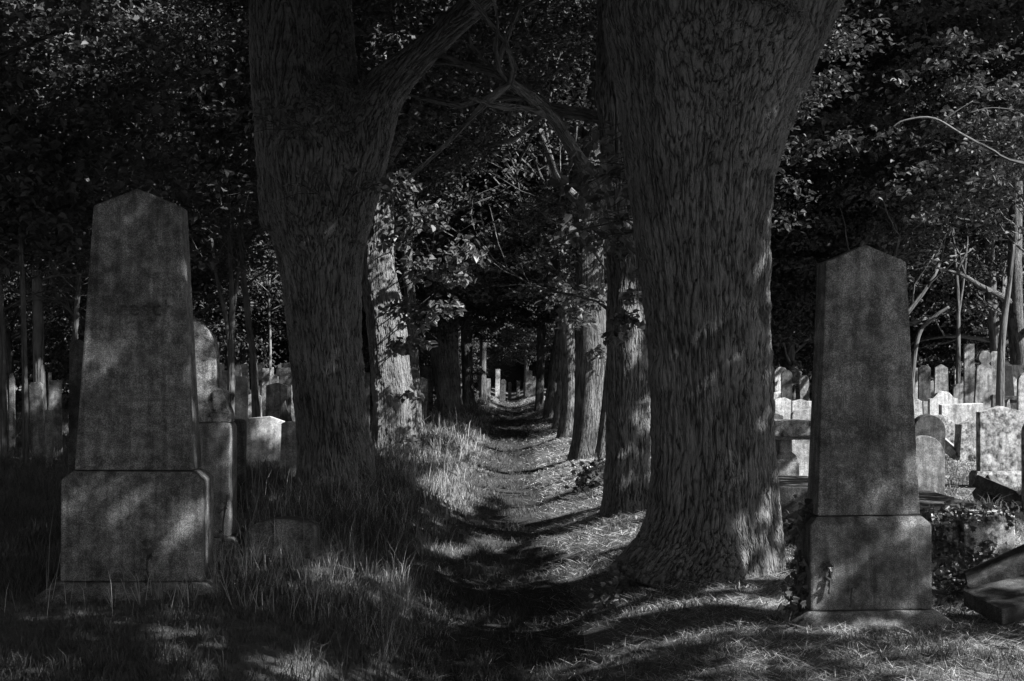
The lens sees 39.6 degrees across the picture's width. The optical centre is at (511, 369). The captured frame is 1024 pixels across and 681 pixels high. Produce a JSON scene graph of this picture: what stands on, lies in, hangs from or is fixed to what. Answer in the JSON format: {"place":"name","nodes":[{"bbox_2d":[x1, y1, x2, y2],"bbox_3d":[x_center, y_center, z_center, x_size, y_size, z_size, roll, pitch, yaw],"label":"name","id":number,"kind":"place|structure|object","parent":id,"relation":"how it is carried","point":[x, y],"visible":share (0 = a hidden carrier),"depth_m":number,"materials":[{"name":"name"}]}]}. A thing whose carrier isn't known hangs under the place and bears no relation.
{"place":"outdoors","nodes":[
{"label":"outdoors","id":0,"kind":"place"},
{"bbox_2d":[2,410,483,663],"bbox_3d":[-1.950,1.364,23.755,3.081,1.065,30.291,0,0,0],"label":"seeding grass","id":1,"kind":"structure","parent":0,"point":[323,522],"depth_m":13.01,"materials":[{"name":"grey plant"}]},
{"bbox_2d":[0,389,504,680],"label":"tall grass","id":2,"kind":"structure","parent":0,"point":[29,537],"depth_m":9.73,"materials":[{"name":"grey plant"}]},
{"bbox_2d":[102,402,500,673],"bbox_3d":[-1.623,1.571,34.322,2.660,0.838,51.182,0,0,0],"label":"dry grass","id":3,"kind":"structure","parent":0,"point":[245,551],"depth_m":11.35,"materials":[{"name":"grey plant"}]},
{"bbox_2d":[396,395,594,680],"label":"path","id":4,"kind":"structure","parent":0,"point":[576,638],"depth_m":12.63,"materials":[{"name":"grey soil"}]},
{"bbox_2d":[0,386,1023,680],"bbox_3d":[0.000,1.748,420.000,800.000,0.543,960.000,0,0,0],"label":"ground","id":5,"kind":"structure","parent":0,"point":[588,636],"depth_m":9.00,"materials":[{"name":"grey plant"}]},
{"bbox_2d":[9,373,14,451],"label":"headstone","id":6,"kind":"object","parent":5,"relation":"on","point":[11,409],"visible":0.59,"depth_m":27.00,"materials":[{"name":"grey stone"}]},
{"bbox_2d":[0,30,62,155],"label":"shade tree","id":7,"kind":"object","parent":5,"relation":"on","point":[6,53],"visible":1,"depth_m":14.88,"materials":[{"name":"grey plant"}]},
{"bbox_2d":[29,382,44,460],"bbox_3d":[-8.001,0.918,23.992,0.221,1.412,0.091,-2,1,-4],"label":"headstone","id":8,"kind":"object","parent":5,"relation":"on","point":[36,401],"visible":0.73,"depth_m":23.95,"materials":[{"name":"grey stone"}]},
{"bbox_2d":[12,327,68,409],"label":"shrub","id":9,"kind":"object","parent":5,"relation":"on","point":[16,345],"visible":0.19,"depth_m":55.37,"materials":[{"name":"black plant"}]},
{"bbox_2d":[0,53,87,410],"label":"woodland tree","id":10,"kind":"object","parent":5,"relation":"on","point":[9,327],"visible":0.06,"depth_m":51.76,"materials":[{"name":"grey plant"}]},
{"bbox_2d":[6,318,85,412],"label":"shrub","id":11,"kind":"object","parent":5,"relation":"on","point":[60,372],"visible":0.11,"depth_m":51.11,"materials":[{"name":"black plant"}]},
{"bbox_2d":[45,409,52,468],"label":"headstone","id":12,"kind":"object","parent":5,"relation":"on","point":[49,433],"visible":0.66,"depth_m":21.94,"materials":[{"name":"grey stone"}]},
{"bbox_2d":[49,380,62,447],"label":"headstone","id":13,"kind":"object","parent":5,"relation":"on","point":[55,396],"visible":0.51,"depth_m":28.01,"materials":[{"name":"grey stone"}]},
{"bbox_2d":[8,190,104,348],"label":"woodland tree","id":14,"kind":"object","parent":5,"relation":"on","point":[82,314],"depth_m":78.45,"materials":[{"name":"black plant"}]},
{"bbox_2d":[68,339,83,474],"bbox_3d":[-4.734,0.645,15.530,0.174,1.944,0.200,0,-2,-6],"label":"headstone","id":15,"kind":"object","parent":5,"relation":"on","point":[76,347],"visible":0.41,"depth_m":15.44,"materials":[{"name":"stone"}]},
{"bbox_2d":[0,19,157,459],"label":"slender tree","id":16,"kind":"object","parent":5,"relation":"on","point":[73,140],"visible":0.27,"depth_m":23.95,"materials":[{"name":"grey plant"}]},
{"bbox_2d":[0,0,176,411],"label":"slender tree","id":17,"kind":"object","parent":5,"relation":"on","point":[38,350],"visible":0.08,"depth_m":29.90,"materials":[{"name":"grey plant"}]},
{"bbox_2d":[0,0,182,212],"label":"woodland tree","id":18,"kind":"object","parent":5,"relation":"on","point":[65,4],"visible":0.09,"depth_m":32.60,"materials":[{"name":"grey plant"}]},
{"bbox_2d":[0,0,243,468],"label":"slender tree","id":19,"kind":"object","parent":5,"relation":"on","point":[17,156],"visible":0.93,"depth_m":21.94,"materials":[{"name":"black plant"}]},
{"bbox_2d":[0,7,256,340],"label":"slender tree","id":20,"kind":"object","parent":5,"relation":"on","point":[86,74],"visible":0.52,"depth_m":23.43,"materials":[{"name":"grey plant"}]},
{"bbox_2d":[34,189,235,603],"bbox_3d":[-2.503,0.206,9.560,1.200,2.815,0.660,0,0,-1],"label":"obelisk","id":21,"kind":"object","parent":5,"relation":"on","point":[134,480],"visible":1,"depth_m":9.41,"materials":[{"name":"stone"}]},
{"bbox_2d":[2,0,273,360],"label":"woodland tree","id":22,"kind":"object","parent":5,"relation":"on","point":[54,305],"visible":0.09,"depth_m":39.58,"materials":[{"name":"grey plant"}]},
{"bbox_2d":[62,102,283,367],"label":"woodland tree","id":23,"kind":"object","parent":5,"relation":"on","point":[222,342],"visible":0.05,"depth_m":52.60,"materials":[{"name":"black plant"}]},
{"bbox_2d":[92,1,278,413],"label":"slender tree","id":24,"kind":"object","parent":5,"relation":"on","point":[229,321],"visible":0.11,"depth_m":29.95,"materials":[{"name":"grey plant"}]},
{"bbox_2d":[193,316,244,560],"bbox_3d":[-2.769,0.584,11.500,1.141,2.107,0.480,0,0,0],"label":"round topped monument","id":25,"kind":"object","parent":5,"relation":"on","point":[218,434],"visible":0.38,"depth_m":11.40,"materials":[{"name":"stone"}]},
{"bbox_2d":[88,18,359,417],"bbox_3d":[-5.496,-3.082,28.003,5.719,9.416,5.526,0,0,0],"label":"slender tree","id":26,"kind":"object","parent":5,"relation":"on","point":[255,397],"visible":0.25,"depth_m":27.93,"materials":[{"name":"grey plant"}]},
{"bbox_2d":[191,159,282,375],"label":"slender tree","id":27,"kind":"object","parent":5,"relation":"on","point":[270,341],"visible":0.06,"depth_m":45.97,"materials":[{"name":"grey plant"}]},
{"bbox_2d":[233,419,246,512],"bbox_3d":[-2.879,1.054,14.977,0.150,1.063,0.090,0,2,-1],"label":"headstone","id":28,"kind":"object","parent":5,"relation":"on","point":[241,447],"visible":0.51,"depth_m":14.93,"materials":[{"name":"stone"}]},
{"bbox_2d":[234,376,248,450],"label":"headstone","id":29,"kind":"object","parent":5,"relation":"on","point":[241,395],"visible":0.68,"depth_m":24.98,"materials":[{"name":"grey stone"}]},
{"bbox_2d":[203,318,288,393],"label":"shrub","id":30,"kind":"object","parent":5,"relation":"on","point":[275,361],"visible":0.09,"depth_m":59.41,"materials":[{"name":"black plant"}]},
{"bbox_2d":[246,416,284,470],"bbox_3d":[-3.638,1.161,21.002,0.538,0.944,0.200,2,0,-7],"label":"headstone","id":31,"kind":"object","parent":5,"relation":"on","point":[264,437],"visible":0.55,"depth_m":20.90,"materials":[{"name":"white stone"}]},
{"bbox_2d":[185,101,364,393],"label":"woodland tree","id":32,"kind":"object","parent":5,"relation":"on","point":[280,333],"visible":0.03,"depth_m":54.49,"materials":[{"name":"black plant"}]},
{"bbox_2d":[266,383,287,417],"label":"headstone","id":33,"kind":"object","parent":5,"relation":"on","point":[276,395],"visible":0.59,"depth_m":28.93,"materials":[{"name":"grey stone"}]},
{"bbox_2d":[276,368,291,414],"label":"headstone","id":34,"kind":"object","parent":5,"relation":"on","point":[284,375],"visible":0.24,"depth_m":35.91,"materials":[{"name":"stone"}]},
{"bbox_2d":[249,516,323,561],"bbox_3d":[-1.833,1.417,11.520,0.580,0.435,0.380,0,0,6],"label":"tombstone","id":35,"kind":"object","parent":5,"relation":"on","point":[310,530],"visible":0.64,"depth_m":11.38,"materials":[{"name":"grey stone"}]},
{"bbox_2d":[280,421,296,479],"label":"headstone","id":36,"kind":"object","parent":5,"relation":"on","point":[288,436],"visible":0.48,"depth_m":19.49,"materials":[{"name":"grey stone"}]},
{"bbox_2d":[209,230,401,384],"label":"woodland tree","id":37,"kind":"object","parent":5,"relation":"on","point":[364,337],"visible":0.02,"depth_m":60.65,"materials":[{"name":"black plant"}]},
{"bbox_2d":[101,0,536,493],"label":"avenue tree","id":38,"kind":"object","parent":5,"relation":"on","point":[325,122],"visible":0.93,"depth_m":17.61,"materials":[{"name":"grey plant"}]},
{"bbox_2d":[128,0,594,452],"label":"avenue tree","id":39,"kind":"object","parent":5,"relation":"on","point":[392,347],"visible":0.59,"depth_m":25.85,"materials":[{"name":"grey plant"}]},
{"bbox_2d":[196,0,596,431],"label":"avenue tree","id":40,"kind":"object","parent":5,"relation":"on","point":[409,289],"visible":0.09,"depth_m":33.87,"materials":[{"name":"grey plant"}]},
{"bbox_2d":[362,326,435,407],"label":"shrub","id":41,"kind":"object","parent":5,"relation":"on","point":[366,357],"visible":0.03,"depth_m":55.63,"materials":[{"name":"black plant"}]},
{"bbox_2d":[419,366,432,414],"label":"headstone","id":42,"kind":"object","parent":5,"relation":"on","point":[425,372],"visible":0.46,"depth_m":45.91,"materials":[{"name":"stone"}]},
{"bbox_2d":[419,329,488,397],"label":"shrub","id":43,"kind":"object","parent":5,"relation":"on","point":[427,362],"visible":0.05,"depth_m":65.54,"materials":[{"name":"black plant"}]},
{"bbox_2d":[394,102,531,405],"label":"avenue tree","id":44,"kind":"object","parent":5,"relation":"on","point":[468,395],"visible":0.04,"depth_m":57.80,"materials":[{"name":"grey plant"}]},
{"bbox_2d":[358,52,586,416],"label":"avenue tree","id":45,"kind":"object","parent":5,"relation":"on","point":[445,360],"visible":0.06,"depth_m":45.56,"materials":[{"name":"grey plant"}]},
{"bbox_2d":[472,341,504,389],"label":"shrub","id":46,"kind":"object","parent":5,"relation":"on","point":[476,386],"visible":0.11,"depth_m":91.98,"materials":[{"name":"black plant"}]},
{"bbox_2d":[388,0,606,438],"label":"avenue tree","id":47,"kind":"object","parent":5,"relation":"on","point":[567,357],"visible":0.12,"depth_m":33.84,"materials":[{"name":"grey plant"}]},
{"bbox_2d":[458,285,536,399],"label":"avenue tree","id":48,"kind":"object","parent":5,"relation":"on","point":[482,379],"visible":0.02,"depth_m":69.84,"materials":[{"name":"grey plant"}]},
{"bbox_2d":[419,47,590,411],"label":"avenue tree","id":49,"kind":"object","parent":5,"relation":"on","point":[540,359],"visible":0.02,"depth_m":58.85,"materials":[{"name":"grey plant"}]},
{"bbox_2d":[4,0,1011,390],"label":"distant wood","id":50,"kind":"object","parent":5,"relation":"on","point":[516,374],"depth_m":132.93,"materials":[{"name":"grey plant"}]},
{"bbox_2d":[410,9,606,428],"bbox_3d":[1.416,-5.591,40.110,10.726,14.787,8.958,0,0,0],"label":"avenue tree","id":51,"kind":"object","parent":5,"relation":"on","point":[558,395],"visible":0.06,"depth_m":39.39,"materials":[{"name":"grey plant"}]},
{"bbox_2d":[415,117,605,419],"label":"avenue tree","id":52,"kind":"object","parent":5,"relation":"on","point":[545,316],"visible":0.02,"depth_m":47.85,"materials":[{"name":"grey plant"}]},
{"bbox_2d":[477,302,555,386],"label":"woodland tree","id":53,"kind":"object","parent":5,"relation":"on","point":[516,338],"visible":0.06,"depth_m":111.28,"materials":[{"name":"black plant"}]},
{"bbox_2d":[493,304,575,381],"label":"woodland tree","id":54,"kind":"object","parent":5,"relation":"on","point":[524,361],"visible":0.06,"depth_m":117.15,"materials":[{"name":"black plant"}]},
{"bbox_2d":[372,0,785,518],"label":"avenue tree","id":55,"kind":"object","parent":5,"relation":"on","point":[627,469],"visible":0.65,"depth_m":16.28,"materials":[{"name":"grey plant"}]},
{"bbox_2d":[564,453,604,493],"bbox_3d":[1.199,1.600,20.240,0.957,0.816,0.766,0,0,0],"label":"ivy vine","id":56,"kind":"object","parent":5,"relation":"on","point":[591,476],"visible":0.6,"depth_m":20.06,"materials":[{"name":"grey plant"}]},
{"bbox_2d":[352,0,846,461],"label":"avenue tree","id":57,"kind":"object","parent":5,"relation":"on","point":[588,316],"visible":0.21,"depth_m":26.33,"materials":[{"name":"grey plant"}]},
{"bbox_2d":[581,556,636,614],"bbox_3d":[0.745,1.668,10.819,0.258,0.449,0.540,0,0,31],"label":"ivy vine","id":58,"kind":"object","parent":5,"relation":"on","point":[613,592],"visible":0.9,"depth_m":10.88,"materials":[{"name":"black plant"}]},
{"bbox_2d":[396,0,920,468],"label":"avenue tree","id":59,"kind":"object","parent":5,"relation":"on","point":[535,81],"visible":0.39,"depth_m":22.05,"materials":[{"name":"grey plant"}]},
{"bbox_2d":[540,0,844,592],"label":"avenue tree","id":60,"kind":"object","parent":5,"relation":"on","point":[710,94],"visible":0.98,"depth_m":11.07,"materials":[{"name":"grey plant"}]},
{"bbox_2d":[774,397,790,418],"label":"headstone","id":61,"kind":"object","parent":5,"relation":"on","point":[783,406],"visible":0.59,"depth_m":35.99,"materials":[{"name":"white stone"}]},
{"bbox_2d":[781,370,791,400],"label":"headstone","id":62,"kind":"object","parent":5,"relation":"on","point":[786,383],"visible":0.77,"depth_m":44.01,"materials":[{"name":"stone"}]},
{"bbox_2d":[774,419,810,475],"bbox_3d":[3.332,1.181,17.500,0.784,1.117,0.720,0,0,-6],"label":"capped monument","id":63,"kind":"object","parent":5,"relation":"on","point":[787,431],"visible":0.49,"depth_m":17.29,"materials":[{"name":"grey stone"}]},
{"bbox_2d":[778,475,807,544],"bbox_3d":[2.661,1.434,13.950,0.697,0.682,1.500,0,0,3],"label":"box tomb","id":64,"kind":"object","parent":5,"relation":"on","point":[790,486],"visible":0.12,"depth_m":13.22,"materials":[{"name":"stone"}]},
{"bbox_2d":[771,275,814,396],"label":"shrub","id":65,"kind":"object","parent":5,"relation":"on","point":[807,363],"visible":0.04,"depth_m":52.82,"materials":[{"name":"black plant"}]},
{"bbox_2d":[790,409,810,475],"bbox_3d":[4.366,1.171,20.983,0.521,1.182,0.104,0,2,-6],"label":"headstone","id":66,"kind":"object","parent":5,"relation":"on","point":[800,449],"visible":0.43,"depth_m":20.92,"materials":[{"name":"stone"}]},
{"bbox_2d":[799,375,809,400],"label":"headstone","id":67,"kind":"object","parent":5,"relation":"on","point":[804,394],"visible":0.67,"depth_m":46.02,"materials":[{"name":"grey stone"}]},
{"bbox_2d":[770,53,941,400],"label":"woodland tree","id":68,"kind":"object","parent":5,"relation":"on","point":[793,290],"visible":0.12,"depth_m":48.06,"materials":[{"name":"grey plant"}]},
{"bbox_2d":[775,245,955,628],"bbox_3d":[2.226,0.470,9.040,1.000,2.505,0.560,0,0,-3],"label":"obelisk","id":69,"kind":"object","parent":5,"relation":"on","point":[867,533],"visible":0.97,"depth_m":8.91,"materials":[{"name":"stone"}]},
{"bbox_2d":[778,494,812,622],"bbox_3d":[1.803,1.246,8.937,0.295,0.910,0.207,0,0,0],"label":"ivy vine","id":70,"kind":"object","parent":69,"relation":"attached to","point":[798,575],"visible":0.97,"depth_m":8.94,"materials":[{"name":"black plant"}]},
{"bbox_2d":[824,561,854,609],"bbox_3d":[2.030,1.339,8.811,0.193,0.298,0.068,0,0,7],"label":"ivy vine","id":71,"kind":"object","parent":69,"relation":"attached to","point":[830,581],"visible":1,"depth_m":8.82,"materials":[{"name":"grey plant"}]},
{"bbox_2d":[770,50,984,334],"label":"woodland tree","id":72,"kind":"object","parent":5,"relation":"on","point":[934,292],"visible":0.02,"depth_m":56.51,"materials":[{"name":"grey plant"}]},
{"bbox_2d":[795,3,964,337],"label":"shade tree","id":73,"kind":"object","parent":5,"relation":"on","point":[914,322],"visible":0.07,"depth_m":50.55,"materials":[{"name":"grey plant"}]},
{"bbox_2d":[772,0,1023,313],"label":"woodland tree","id":74,"kind":"object","parent":5,"relation":"on","point":[865,111],"visible":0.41,"depth_m":42.65,"materials":[{"name":"grey plant"}]},
{"bbox_2d":[811,2,1023,351],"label":"woodland tree","id":75,"kind":"object","parent":5,"relation":"on","point":[992,313],"visible":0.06,"depth_m":49.38,"materials":[{"name":"grey plant"}]},
{"bbox_2d":[918,366,930,400],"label":"headstone","id":76,"kind":"object","parent":5,"relation":"on","point":[924,378],"visible":0.65,"depth_m":41.89,"materials":[{"name":"stone"}]},
{"bbox_2d":[852,176,1004,394],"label":"slender tree","id":77,"kind":"object","parent":5,"relation":"on","point":[923,326],"visible":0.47,"depth_m":43.94,"materials":[{"name":"grey plant"}]},
{"bbox_2d":[916,435,944,494],"bbox_3d":[5.297,1.279,18.301,0.498,0.859,0.160,0,0,0],"label":"headstone","id":78,"kind":"object","parent":5,"relation":"on","point":[930,462],"visible":0.48,"depth_m":18.22,"materials":[{"name":"grey stone"}]},
{"bbox_2d":[915,414,945,453],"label":"headstone","id":79,"kind":"object","parent":5,"relation":"on","point":[930,425],"visible":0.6,"depth_m":19.43,"materials":[{"name":"stone"}]},
{"bbox_2d":[856,0,1023,251],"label":"woodland tree","id":80,"kind":"object","parent":5,"relation":"on","point":[973,13],"visible":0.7,"depth_m":37.43,"materials":[{"name":"grey plant"}]},
{"bbox_2d":[872,93,1007,383],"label":"slender tree","id":81,"kind":"object","parent":5,"relation":"on","point":[959,295],"visible":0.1,"depth_m":45.95,"materials":[{"name":"grey plant"}]},
{"bbox_2d":[920,506,960,576],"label":"ivy","id":82,"kind":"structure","parent":5,"relation":"on","point":[956,520],"depth_m":11.00,"materials":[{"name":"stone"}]},
{"bbox_2d":[934,364,947,393],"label":"headstone","id":83,"kind":"object","parent":5,"relation":"on","point":[940,377],"visible":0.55,"depth_m":41.94,"materials":[{"name":"grey stone"}]},
{"bbox_2d":[928,391,957,414],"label":"headstone","id":84,"kind":"object","parent":5,"relation":"on","point":[938,398],"visible":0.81,"depth_m":32.92,"materials":[{"name":"white stone"}]},
{"bbox_2d":[870,26,1023,406],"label":"slender tree","id":85,"kind":"object","parent":5,"relation":"on","point":[1013,126],"visible":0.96,"depth_m":29.95,"materials":[{"name":"grey plant"}]},
{"bbox_2d":[910,322,989,392],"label":"shrub","id":86,"kind":"object","parent":5,"relation":"on","point":[946,359],"visible":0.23,"depth_m":56.96,"materials":[{"name":"black plant"}]},
{"bbox_2d":[919,491,980,506],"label":"tomb slab","id":87,"kind":"structure","parent":5,"relation":"on","point":[926,498],"depth_m":12.61,"materials":[{"name":"stone"}]},
{"bbox_2d":[891,101,1023,164],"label":"dying tree","id":88,"kind":"object","parent":5,"relation":"on","point":[984,146],"visible":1,"depth_m":19.99,"materials":[{"name":"grey plant"}]},
{"bbox_2d":[894,17,1023,364],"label":"shade tree","id":89,"kind":"object","parent":5,"relation":"on","point":[1015,326],"visible":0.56,"depth_m":43.89,"materials":[{"name":"grey plant"}]},
{"bbox_2d":[939,403,982,432],"bbox_3d":[9.459,1.239,29.964,0.900,1.035,0.180,-2,4,-5],"label":"headstone","id":90,"kind":"object","parent":5,"relation":"on","point":[957,413],"visible":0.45,"depth_m":29.85,"materials":[{"name":"white stone"}]},
{"bbox_2d":[954,420,975,460],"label":"headstone","id":91,"kind":"object","parent":5,"relation":"on","point":[965,437],"visible":0.45,"depth_m":25.35,"materials":[{"name":"stone"}]},
{"bbox_2d":[907,210,1023,381],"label":"woodland tree","id":92,"kind":"object","parent":5,"relation":"on","point":[929,333],"visible":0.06,"depth_m":58.50,"materials":[{"name":"grey plant"}]},
{"bbox_2d":[963,344,974,402],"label":"headstone","id":93,"kind":"object","parent":5,"relation":"on","point":[968,369],"visible":0.54,"depth_m":37.90,"materials":[{"name":"grey stone"}]},
{"bbox_2d":[919,490,1023,604],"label":"ivy vine","id":94,"kind":"object","parent":5,"relation":"on","point":[941,559],"visible":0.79,"depth_m":10.77,"materials":[{"name":"black plant"}]},
{"bbox_2d":[922,109,1023,341],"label":"woodland tree","id":95,"kind":"object","parent":5,"relation":"on","point":[974,242],"visible":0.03,"depth_m":56.91,"materials":[{"name":"grey plant"}]},
{"bbox_2d":[943,507,1014,568],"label":"grave block","id":96,"kind":"structure","parent":5,"relation":"on","point":[996,528],"depth_m":10.91,"materials":[{"name":"stone"}]},
{"bbox_2d":[949,325,1009,385],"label":"shrub","id":97,"kind":"object","parent":5,"relation":"on","point":[982,330],"visible":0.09,"depth_m":53.53,"materials":[{"name":"black plant"}]},
{"bbox_2d":[973,351,992,409],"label":"headstone","id":98,"kind":"object","parent":5,"relation":"on","point":[983,382],"visible":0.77,"depth_m":35.92,"materials":[{"name":"grey stone"}]},
{"bbox_2d":[972,474,1006,504],"bbox_3d":[5.894,1.550,17.508,0.274,0.344,0.380,29,23,-13],"label":"fallen slab","id":99,"kind":"object","parent":5,"relation":"on","point":[978,493],"depth_m":17.46,"materials":[{"name":"stone"}]},
{"bbox_2d":[963,575,1023,624],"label":"fallen slab","id":100,"kind":"object","parent":5,"relation":"on","point":[1001,602],"depth_m":8.91,"materials":[{"name":"stone"}]},
{"bbox_2d":[963,544,1023,588],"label":"fallen slab","id":101,"kind":"object","parent":5,"relation":"on","point":[1007,565],"depth_m":9.53,"materials":[{"name":"stone"}]},
{"bbox_2d":[969,406,1023,486],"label":"headstone","id":102,"kind":"object","parent":5,"relation":"on","point":[998,442],"visible":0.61,"depth_m":19.71,"materials":[{"name":"stone"}]},
{"bbox_2d":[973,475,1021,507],"bbox_3d":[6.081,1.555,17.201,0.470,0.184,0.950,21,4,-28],"label":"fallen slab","id":103,"kind":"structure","parent":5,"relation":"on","point":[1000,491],"depth_m":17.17,"materials":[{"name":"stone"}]},
{"bbox_2d":[990,362,1015,409],"bbox_3d":[11.444,0.801,33.000,0.554,1.971,0.540,0,0,4],"label":"headstone","id":104,"kind":"object","parent":5,"relation":"on","point":[1009,390],"visible":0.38,"depth_m":32.85,"materials":[{"name":"grey stone"}]},
{"bbox_2d":[1016,373,1023,411],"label":"headstone","id":105,"kind":"object","parent":5,"relation":"on","point":[1020,395],"visible":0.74,"depth_m":27.86,"materials":[{"name":"stone"}]},
{"bbox_2d":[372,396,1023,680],"bbox_3d":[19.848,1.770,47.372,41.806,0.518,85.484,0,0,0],"label":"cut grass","id":106,"kind":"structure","parent":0,"point":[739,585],"depth_m":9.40,"materials":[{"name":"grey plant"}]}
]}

